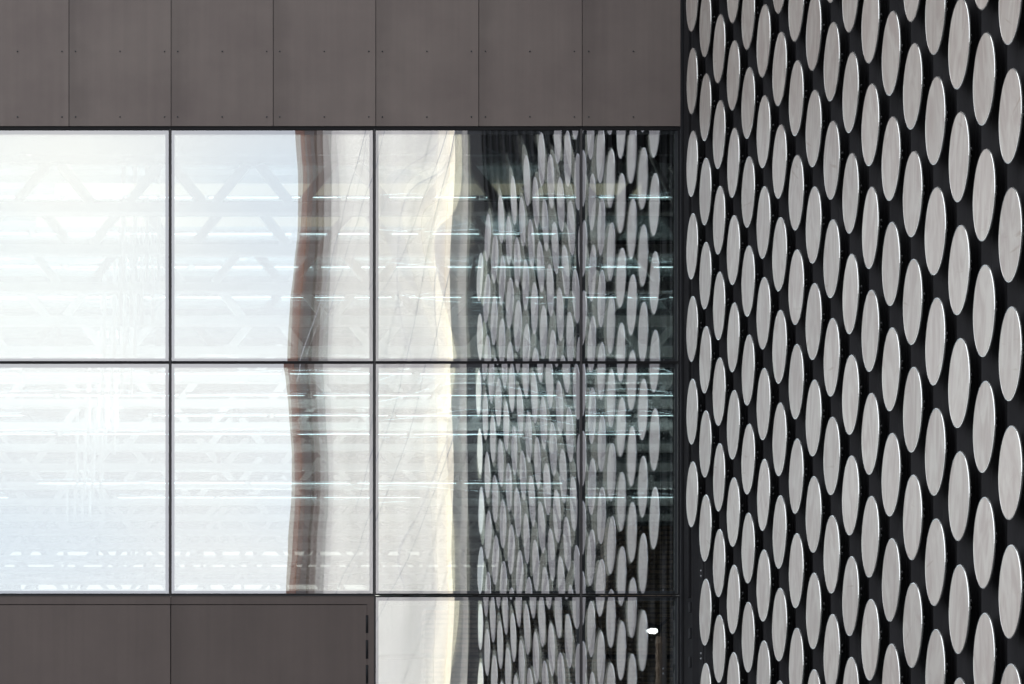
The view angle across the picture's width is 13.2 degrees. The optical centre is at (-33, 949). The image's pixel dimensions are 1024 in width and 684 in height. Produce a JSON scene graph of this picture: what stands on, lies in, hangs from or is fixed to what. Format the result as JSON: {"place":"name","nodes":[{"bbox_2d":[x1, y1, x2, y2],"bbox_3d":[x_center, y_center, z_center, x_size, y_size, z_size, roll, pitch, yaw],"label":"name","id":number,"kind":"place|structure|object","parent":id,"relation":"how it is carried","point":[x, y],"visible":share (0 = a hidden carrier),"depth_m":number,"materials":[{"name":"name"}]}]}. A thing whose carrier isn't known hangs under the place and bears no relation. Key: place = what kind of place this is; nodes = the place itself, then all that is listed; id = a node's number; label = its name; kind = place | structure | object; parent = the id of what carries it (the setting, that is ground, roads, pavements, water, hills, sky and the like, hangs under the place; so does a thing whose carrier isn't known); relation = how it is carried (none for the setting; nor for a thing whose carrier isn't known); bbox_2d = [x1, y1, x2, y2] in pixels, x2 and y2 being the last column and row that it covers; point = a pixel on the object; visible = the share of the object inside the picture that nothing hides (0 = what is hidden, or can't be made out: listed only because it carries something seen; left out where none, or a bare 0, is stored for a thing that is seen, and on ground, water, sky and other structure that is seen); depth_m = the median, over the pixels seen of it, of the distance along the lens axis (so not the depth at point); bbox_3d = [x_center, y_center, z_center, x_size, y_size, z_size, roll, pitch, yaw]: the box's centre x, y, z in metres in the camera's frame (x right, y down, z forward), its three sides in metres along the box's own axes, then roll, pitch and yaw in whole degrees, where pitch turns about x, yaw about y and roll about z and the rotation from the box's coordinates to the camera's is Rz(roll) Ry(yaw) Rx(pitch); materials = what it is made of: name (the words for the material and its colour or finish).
{"place":"outdoors","nodes":[
{"label":"outdoors","id":0,"kind":"place"},
{"bbox_2d":[0,129,168,361],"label":"window","id":1,"kind":"structure","parent":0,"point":[84,245],"depth_m":51.39,"materials":[{"name":"clear glass"}]},
{"bbox_3d":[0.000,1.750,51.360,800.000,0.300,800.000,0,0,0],"label":"ground","id":2,"kind":"structure","parent":0,"visible":0},
{"bbox_2d":[170,604,170,683],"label":"door backing","id":3,"kind":"object","parent":2,"relation":"on","point":[170,643],"depth_m":51.40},
{"bbox_2d":[0,362,168,594],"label":"window","id":4,"kind":"structure","parent":3,"relation":"attached to","point":[84,478],"depth_m":51.39,"materials":[{"name":"clear glass"}]},
{"bbox_2d":[0,595,170,683],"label":"wall panel","id":5,"kind":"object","parent":3,"relation":"attached to","point":[84,639],"depth_m":51.32,"materials":[{"name":"metal"}]},
{"bbox_2d":[171,362,373,594],"bbox_3d":[3.590,-5.549,51.381,2.402,2.736,0.078,0,0,0],"label":"window","id":6,"kind":"structure","parent":3,"relation":"attached to","point":[272,478],"depth_m":51.39,"materials":[{"name":"clear glass"}]},
{"bbox_2d":[171,595,373,683],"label":"wall panel","id":7,"kind":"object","parent":3,"relation":"attached to","point":[272,639],"depth_m":51.32,"materials":[{"name":"metal"}]},
{"bbox_2d":[375,362,579,594],"bbox_3d":[6.009,-5.549,51.381,2.432,2.736,0.078,0,0,0],"label":"window","id":8,"kind":"structure","parent":3,"relation":"attached to","point":[477,478],"depth_m":51.39,"materials":[{"name":"clear glass"}]},
{"bbox_2d":[375,596,579,683],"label":"window","id":9,"kind":"structure","parent":3,"relation":"attached to","point":[477,639],"depth_m":51.39,"materials":[{"name":"clear glass"}]},
{"bbox_2d":[580,129,581,683],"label":"mullion","id":10,"kind":"object","parent":2,"relation":"on","point":[580,406],"visible":1,"depth_m":51.33},
{"bbox_2d":[676,129,679,683],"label":"corner post","id":11,"kind":"object","parent":2,"relation":"on","point":[679,407],"visible":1,"depth_m":51.33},
{"bbox_2d":[582,129,678,361],"bbox_3d":[7.804,-8.292,51.381,1.154,2.746,0.078,0,0,0],"label":"window","id":12,"kind":"structure","parent":11,"relation":"attached to","point":[630,245],"depth_m":51.39,"materials":[{"name":"clear glass"}]},
{"bbox_2d":[582,362,678,594],"bbox_3d":[7.804,-5.549,51.381,1.154,2.736,0.078,0,0,0],"label":"window","id":13,"kind":"structure","parent":11,"relation":"attached to","point":[630,478],"depth_m":51.39,"materials":[{"name":"clear glass"}]},
{"bbox_2d":[582,596,678,683],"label":"window","id":14,"kind":"structure","parent":11,"relation":"attached to","point":[630,639],"depth_m":51.39,"materials":[{"name":"clear glass"}]},
{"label":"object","id":15,"kind":"object","parent":2,"relation":"on","visible":0},
{"bbox_2d":[693,0,705,683],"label":"cladding strip","id":16,"kind":"object","parent":15,"relation":"attached to","point":[699,578],"visible":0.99,"depth_m":50.21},
{"bbox_2d":[706,0,718,683],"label":"cladding strip","id":17,"kind":"object","parent":15,"relation":"attached to","point":[710,325],"visible":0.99,"depth_m":49.28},
{"bbox_2d":[719,0,732,683],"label":"cladding strip","id":18,"kind":"object","parent":15,"relation":"attached to","point":[723,178],"visible":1,"depth_m":48.37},
{"bbox_2d":[733,0,747,683],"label":"cladding strip","id":19,"kind":"object","parent":15,"relation":"attached to","point":[737,373],"visible":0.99,"depth_m":47.43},
{"bbox_2d":[748,0,762,683],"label":"cladding strip","id":20,"kind":"object","parent":15,"relation":"attached to","point":[752,331],"visible":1,"depth_m":46.53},
{"bbox_2d":[763,0,778,683],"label":"cladding strip","id":21,"kind":"object","parent":15,"relation":"attached to","point":[768,349],"visible":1,"depth_m":45.66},
{"bbox_2d":[779,0,795,683],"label":"cladding strip","id":22,"kind":"object","parent":15,"relation":"attached to","point":[784,119],"visible":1,"depth_m":44.77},
{"bbox_2d":[796,0,812,683],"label":"cladding strip","id":23,"kind":"object","parent":15,"relation":"attached to","point":[801,151],"visible":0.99,"depth_m":43.81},
{"bbox_2d":[789,533,806,607],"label":"facade disc","id":24,"kind":"object","parent":23,"relation":"attached to","point":[797,564],"visible":1,"depth_m":43.69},
{"bbox_2d":[789,249,807,324],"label":"facade disc","id":25,"kind":"object","parent":23,"relation":"attached to","point":[797,281],"visible":1,"depth_m":43.69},
{"bbox_2d":[789,155,807,230],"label":"facade disc","id":26,"kind":"object","parent":23,"relation":"attached to","point":[797,186],"visible":1,"depth_m":43.69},
{"bbox_2d":[789,344,807,418],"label":"facade disc","id":27,"kind":"object","parent":23,"relation":"attached to","point":[797,375],"visible":1,"depth_m":43.69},
{"bbox_2d":[789,60,807,135],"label":"facade disc","id":28,"kind":"object","parent":23,"relation":"attached to","point":[797,92],"visible":1,"depth_m":43.69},
{"bbox_2d":[813,0,830,683],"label":"cladding strip","id":29,"kind":"object","parent":15,"relation":"attached to","point":[818,365],"visible":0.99,"depth_m":42.94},
{"bbox_2d":[806,283,824,359],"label":"facade disc","id":30,"kind":"object","parent":29,"relation":"attached to","point":[814,316],"visible":1,"depth_m":42.77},
{"bbox_2d":[806,90,824,166],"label":"facade disc","id":31,"kind":"object","parent":29,"relation":"attached to","point":[814,122],"visible":1,"depth_m":42.77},
{"bbox_2d":[806,476,824,552],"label":"facade disc","id":32,"kind":"object","parent":29,"relation":"attached to","point":[814,511],"visible":1,"depth_m":42.78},
{"bbox_2d":[806,380,824,455],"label":"facade disc","id":33,"kind":"object","parent":29,"relation":"attached to","point":[814,412],"visible":1,"depth_m":42.77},
{"bbox_2d":[806,186,824,263],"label":"facade disc","id":34,"kind":"object","parent":29,"relation":"attached to","point":[814,219],"visible":1,"depth_m":42.77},
{"bbox_2d":[806,573,824,648],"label":"facade disc","id":35,"kind":"object","parent":29,"relation":"attached to","point":[814,605],"visible":1,"depth_m":42.77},
{"bbox_2d":[831,0,849,683],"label":"cladding strip","id":36,"kind":"object","parent":15,"relation":"attached to","point":[837,298],"visible":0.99,"depth_m":42.01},
{"bbox_2d":[824,417,842,494],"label":"facade disc","id":37,"kind":"object","parent":36,"relation":"attached to","point":[832,453],"visible":1,"depth_m":41.88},
{"bbox_2d":[824,219,842,297],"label":"facade disc","id":38,"kind":"object","parent":36,"relation":"attached to","point":[832,256],"visible":1,"depth_m":41.88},
{"bbox_2d":[824,515,842,593],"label":"facade disc","id":39,"kind":"object","parent":36,"relation":"attached to","point":[832,552],"visible":1,"depth_m":41.88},
{"bbox_2d":[824,318,842,396],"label":"facade disc","id":40,"kind":"object","parent":36,"relation":"attached to","point":[832,353],"visible":1,"depth_m":41.88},
{"bbox_2d":[824,614,842,683],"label":"facade disc","id":41,"kind":"object","parent":36,"relation":"attached to","point":[832,650],"visible":1,"depth_m":41.88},
{"bbox_2d":[824,121,843,199],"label":"facade disc","id":42,"kind":"object","parent":36,"relation":"attached to","point":[832,157],"visible":1,"depth_m":41.88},
{"bbox_2d":[824,22,843,100],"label":"facade disc","id":43,"kind":"object","parent":36,"relation":"attached to","point":[832,58],"visible":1,"depth_m":41.88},
{"bbox_2d":[850,0,868,683],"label":"cladding strip","id":44,"kind":"object","parent":15,"relation":"attached to","point":[856,247],"visible":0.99,"depth_m":41.11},
{"bbox_2d":[842,455,861,534],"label":"facade disc","id":45,"kind":"object","parent":44,"relation":"attached to","point":[851,489],"visible":1,"depth_m":40.98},
{"bbox_2d":[842,355,861,434],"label":"facade disc","id":46,"kind":"object","parent":44,"relation":"attached to","point":[851,389],"visible":1,"depth_m":40.98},
{"bbox_2d":[842,556,862,635],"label":"facade disc","id":47,"kind":"object","parent":44,"relation":"attached to","point":[851,595],"visible":1,"depth_m":40.99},
{"bbox_2d":[843,153,861,233],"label":"facade disc","id":48,"kind":"object","parent":44,"relation":"attached to","point":[851,189],"visible":1,"depth_m":40.98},
{"bbox_2d":[843,52,861,132],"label":"facade disc","id":49,"kind":"object","parent":44,"relation":"attached to","point":[852,87],"visible":1,"depth_m":40.99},
{"bbox_2d":[843,254,862,333],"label":"facade disc","id":50,"kind":"object","parent":44,"relation":"attached to","point":[851,289],"visible":1,"depth_m":40.98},
{"bbox_2d":[869,0,889,683],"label":"cladding strip","id":51,"kind":"object","parent":15,"relation":"attached to","point":[876,286],"visible":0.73,"depth_m":40.21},
{"bbox_2d":[862,599,881,680],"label":"facade disc","id":52,"kind":"object","parent":51,"relation":"attached to","point":[871,633],"visible":1,"depth_m":40.11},
{"bbox_2d":[862,83,881,165],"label":"facade disc","id":53,"kind":"object","parent":51,"relation":"attached to","point":[871,119],"visible":1,"depth_m":40.12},
{"bbox_2d":[862,393,881,474],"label":"facade disc","id":54,"kind":"object","parent":51,"relation":"attached to","point":[871,427],"visible":1,"depth_m":40.11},
{"bbox_2d":[862,290,882,371],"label":"facade disc","id":55,"kind":"object","parent":51,"relation":"attached to","point":[871,324],"visible":1,"depth_m":40.11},
{"bbox_2d":[862,496,882,577],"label":"facade disc","id":56,"kind":"object","parent":51,"relation":"attached to","point":[871,530],"visible":1,"depth_m":40.10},
{"bbox_2d":[862,187,882,268],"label":"facade disc","id":57,"kind":"object","parent":51,"relation":"attached to","point":[871,227],"visible":1,"depth_m":40.11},
{"bbox_2d":[862,0,882,63],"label":"facade disc","id":58,"kind":"object","parent":51,"relation":"attached to","point":[871,15],"visible":1,"depth_m":40.12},
{"bbox_2d":[890,0,910,683],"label":"cladding strip","id":59,"kind":"object","parent":15,"relation":"attached to","point":[897,323],"visible":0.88,"depth_m":39.31,"materials":[{"name":"metal"}]},
{"bbox_2d":[882,116,902,200],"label":"facade disc","id":60,"kind":"object","parent":59,"relation":"attached to","point":[892,152],"visible":1,"depth_m":39.20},
{"bbox_2d":[882,11,902,95],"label":"facade disc","id":61,"kind":"object","parent":59,"relation":"attached to","point":[891,54],"visible":1,"depth_m":39.20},
{"bbox_2d":[882,222,902,305],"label":"facade disc","id":62,"kind":"object","parent":59,"relation":"attached to","point":[891,264],"visible":1,"depth_m":39.20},
{"bbox_2d":[882,538,902,621],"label":"facade disc","id":63,"kind":"object","parent":59,"relation":"attached to","point":[892,574],"visible":1,"depth_m":39.20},
{"bbox_2d":[882,327,902,410],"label":"facade disc","id":64,"kind":"object","parent":59,"relation":"attached to","point":[891,370],"visible":1,"depth_m":39.20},
{"bbox_2d":[882,433,903,516],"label":"facade disc","id":65,"kind":"object","parent":59,"relation":"attached to","point":[892,468],"visible":1,"depth_m":39.20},
{"bbox_2d":[911,0,932,683],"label":"cladding strip","id":66,"kind":"object","parent":15,"relation":"attached to","point":[918,354],"visible":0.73,"depth_m":38.40,"materials":[{"name":"metal"}]},
{"bbox_2d":[903,582,924,667],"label":"facade disc","id":67,"kind":"object","parent":66,"relation":"attached to","point":[913,619],"visible":1,"depth_m":38.29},
{"bbox_2d":[903,367,924,452],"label":"facade disc","id":68,"kind":"object","parent":66,"relation":"attached to","point":[914,403],"visible":1,"depth_m":38.30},
{"bbox_2d":[903,151,925,236],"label":"facade disc","id":69,"kind":"object","parent":66,"relation":"attached to","point":[913,189],"visible":1,"depth_m":38.30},
{"bbox_2d":[903,259,925,344],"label":"facade disc","id":70,"kind":"object","parent":66,"relation":"attached to","point":[913,296],"visible":1,"depth_m":38.30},
{"bbox_2d":[903,475,925,559],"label":"facade disc","id":71,"kind":"object","parent":66,"relation":"attached to","point":[913,510],"visible":1,"depth_m":38.30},
{"bbox_2d":[903,43,925,129],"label":"facade disc","id":72,"kind":"object","parent":66,"relation":"attached to","point":[913,88],"visible":1,"depth_m":38.30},
{"bbox_2d":[933,0,956,683],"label":"cladding strip","id":73,"kind":"object","parent":15,"relation":"attached to","point":[941,179],"visible":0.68,"depth_m":37.46,"materials":[{"name":"metal"}]},
{"bbox_2d":[925,187,947,274],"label":"facade disc","id":74,"kind":"object","parent":73,"relation":"attached to","point":[936,224],"visible":1,"depth_m":37.42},
{"bbox_2d":[925,408,947,495],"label":"facade disc","id":75,"kind":"object","parent":73,"relation":"attached to","point":[936,446],"visible":1,"depth_m":37.42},
{"bbox_2d":[925,518,947,605],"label":"facade disc","id":76,"kind":"object","parent":73,"relation":"attached to","point":[936,555],"visible":1,"depth_m":37.42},
{"bbox_2d":[925,76,947,164],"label":"facade disc","id":77,"kind":"object","parent":73,"relation":"attached to","point":[935,121],"visible":1,"depth_m":37.42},
{"bbox_2d":[925,297,947,385],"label":"facade disc","id":78,"kind":"object","parent":73,"relation":"attached to","point":[935,346],"visible":1,"depth_m":37.41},
{"bbox_2d":[925,0,947,54],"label":"facade disc","id":79,"kind":"object","parent":73,"relation":"attached to","point":[935,16],"visible":1,"depth_m":37.43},
{"bbox_2d":[926,629,948,683],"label":"facade disc","id":80,"kind":"object","parent":73,"relation":"attached to","point":[936,666],"visible":1,"depth_m":37.39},
{"bbox_2d":[957,0,980,683],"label":"cladding strip","id":81,"kind":"object","parent":15,"relation":"attached to","point":[965,331],"visible":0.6,"depth_m":36.57,"materials":[{"name":"metal"}]},
{"bbox_2d":[948,338,972,427],"bbox_3d":[8.364,-4.749,36.545,0.116,0.750,0.750,0,22,0],"label":"facade disc","id":82,"kind":"object","parent":81,"relation":"attached to","point":[959,385],"visible":1,"depth_m":36.52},
{"bbox_2d":[948,451,972,540],"bbox_3d":[8.364,-3.802,36.545,0.116,0.750,0.750,0,17,0],"label":"facade disc","id":83,"kind":"object","parent":81,"relation":"attached to","point":[959,498],"visible":1,"depth_m":36.52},
{"bbox_2d":[948,0,972,89],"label":"facade disc","id":84,"kind":"object","parent":81,"relation":"attached to","point":[960,37],"visible":1,"depth_m":36.52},
{"bbox_2d":[948,225,972,314],"bbox_3d":[8.364,-5.697,36.545,0.116,0.750,0.750,1,7,0],"label":"facade disc","id":85,"kind":"object","parent":81,"relation":"attached to","point":[960,263],"visible":1,"depth_m":36.51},
{"bbox_2d":[949,111,972,201],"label":"facade disc","id":86,"kind":"object","parent":81,"relation":"attached to","point":[960,150],"visible":1,"depth_m":36.51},
{"bbox_2d":[949,564,972,653],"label":"facade disc","id":87,"kind":"object","parent":81,"relation":"attached to","point":[960,603],"visible":1,"depth_m":36.51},
{"bbox_2d":[981,0,1006,683],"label":"cladding strip","id":88,"kind":"object","parent":15,"relation":"attached to","point":[990,23],"visible":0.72,"depth_m":35.68,"materials":[{"name":"metal"}]},
{"bbox_2d":[973,32,996,125],"bbox_3d":[8.364,-7.118,35.648,0.116,0.750,0.750,0,-11,0],"label":"facade disc","id":89,"kind":"object","parent":88,"relation":"attached to","point":[984,80],"visible":1,"depth_m":35.62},
{"bbox_2d":[973,613,996,683],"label":"facade disc","id":90,"kind":"object","parent":88,"relation":"attached to","point":[984,660],"visible":1,"depth_m":35.62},
{"bbox_2d":[973,148,997,240],"bbox_3d":[8.364,-6.170,35.648,0.116,0.750,0.750,0,7,0],"label":"facade disc","id":91,"kind":"object","parent":88,"relation":"attached to","point":[984,194],"visible":1,"depth_m":35.62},
{"bbox_2d":[973,265,997,356],"bbox_3d":[8.364,-5.224,35.648,0.116,0.750,0.750,0,11,0],"label":"facade disc","id":92,"kind":"object","parent":88,"relation":"attached to","point":[984,312],"visible":1,"depth_m":35.62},
{"bbox_2d":[973,381,997,472],"bbox_3d":[8.364,-4.275,35.648,0.116,0.750,0.750,1,0,0],"label":"facade disc","id":93,"kind":"object","parent":88,"relation":"attached to","point":[984,428],"visible":1,"depth_m":35.62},
{"bbox_2d":[973,497,997,588],"bbox_3d":[8.364,-3.329,35.648,0.116,0.750,0.750,0,6,0],"label":"facade disc","id":94,"kind":"object","parent":88,"relation":"attached to","point":[984,544],"visible":1,"depth_m":35.62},
{"bbox_2d":[1007,0,1023,683],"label":"cladding strip","id":95,"kind":"object","parent":15,"relation":"attached to","point":[1015,405],"visible":0.32,"depth_m":34.90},
{"bbox_2d":[998,425,1023,519],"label":"facade disc","id":96,"kind":"object","parent":95,"relation":"attached to","point":[1010,473],"visible":1,"depth_m":34.73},
{"bbox_2d":[999,187,1023,282],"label":"facade disc","id":97,"kind":"object","parent":95,"relation":"attached to","point":[1011,227],"visible":1,"depth_m":34.73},
{"bbox_2d":[999,544,1023,638],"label":"facade disc","id":98,"kind":"object","parent":95,"relation":"attached to","point":[1011,584],"visible":1,"depth_m":34.73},
{"bbox_2d":[999,68,1023,163],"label":"facade disc","id":99,"kind":"object","parent":95,"relation":"attached to","point":[1011,109],"visible":1,"depth_m":34.73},
{"bbox_2d":[999,306,1023,400],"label":"facade disc","id":100,"kind":"object","parent":95,"relation":"attached to","point":[1011,346],"visible":1,"depth_m":34.73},
{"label":"ceiling","id":101,"kind":"structure","parent":0,"visible":0},
{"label":"roof slab","id":102,"kind":"structure","parent":101,"relation":"on","visible":0},
{"bbox_2d":[375,0,581,126],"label":"backing wall","id":103,"kind":"structure","parent":102,"relation":"on","point":[478,63],"depth_m":51.36,"materials":[{"name":"metal"}]},
{"bbox_2d":[0,0,68,126],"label":"fascia panel","id":104,"kind":"structure","parent":103,"relation":"attached to","point":[34,63],"depth_m":51.33,"materials":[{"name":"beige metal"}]},
{"bbox_2d":[69,0,170,126],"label":"fascia panel","id":105,"kind":"structure","parent":103,"relation":"attached to","point":[119,63],"depth_m":51.32,"materials":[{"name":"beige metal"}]},
{"bbox_2d":[171,0,272,126],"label":"fascia panel","id":106,"kind":"structure","parent":103,"relation":"attached to","point":[221,63],"depth_m":51.33,"materials":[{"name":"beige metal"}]},
{"bbox_2d":[171,129,373,361],"bbox_3d":[3.590,-8.292,51.381,2.402,2.746,0.078,0,0,0],"label":"window","id":107,"kind":"structure","parent":103,"relation":"attached to","point":[272,245],"depth_m":51.39,"materials":[{"name":"clear glass"}]},
{"bbox_2d":[273,0,374,126],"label":"fascia panel","id":108,"kind":"structure","parent":103,"relation":"attached to","point":[323,63],"depth_m":51.32,"materials":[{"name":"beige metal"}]},
{"bbox_2d":[0,127,679,128],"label":"window head trim","id":109,"kind":"structure","parent":103,"relation":"attached to","point":[339,127],"depth_m":51.34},
{"bbox_2d":[376,0,477,126],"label":"fascia panel","id":110,"kind":"structure","parent":103,"relation":"attached to","point":[426,63],"depth_m":51.33,"materials":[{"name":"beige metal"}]},
{"bbox_2d":[375,129,579,361],"bbox_3d":[6.009,-8.292,51.381,2.432,2.746,0.078,0,0,0],"label":"window","id":111,"kind":"structure","parent":103,"relation":"attached to","point":[477,245],"depth_m":51.39,"materials":[{"name":"clear glass"}]},
{"bbox_2d":[479,0,581,126],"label":"fascia panel","id":112,"kind":"structure","parent":103,"relation":"attached to","point":[530,63],"depth_m":51.32,"materials":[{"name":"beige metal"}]},
{"bbox_2d":[582,0,679,126],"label":"fascia panel","id":113,"kind":"structure","parent":103,"relation":"attached to","point":[630,63],"depth_m":51.33,"materials":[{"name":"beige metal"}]},
{"bbox_2d":[683,0,692,683],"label":"corner flashing","id":114,"kind":"object","parent":103,"relation":"attached to","point":[687,647],"visible":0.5,"depth_m":51.13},
{"bbox_2d":[680,0,682,683],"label":"corner angle","id":115,"kind":"object","parent":114,"relation":"attached to","point":[681,341],"visible":1,"depth_m":51.27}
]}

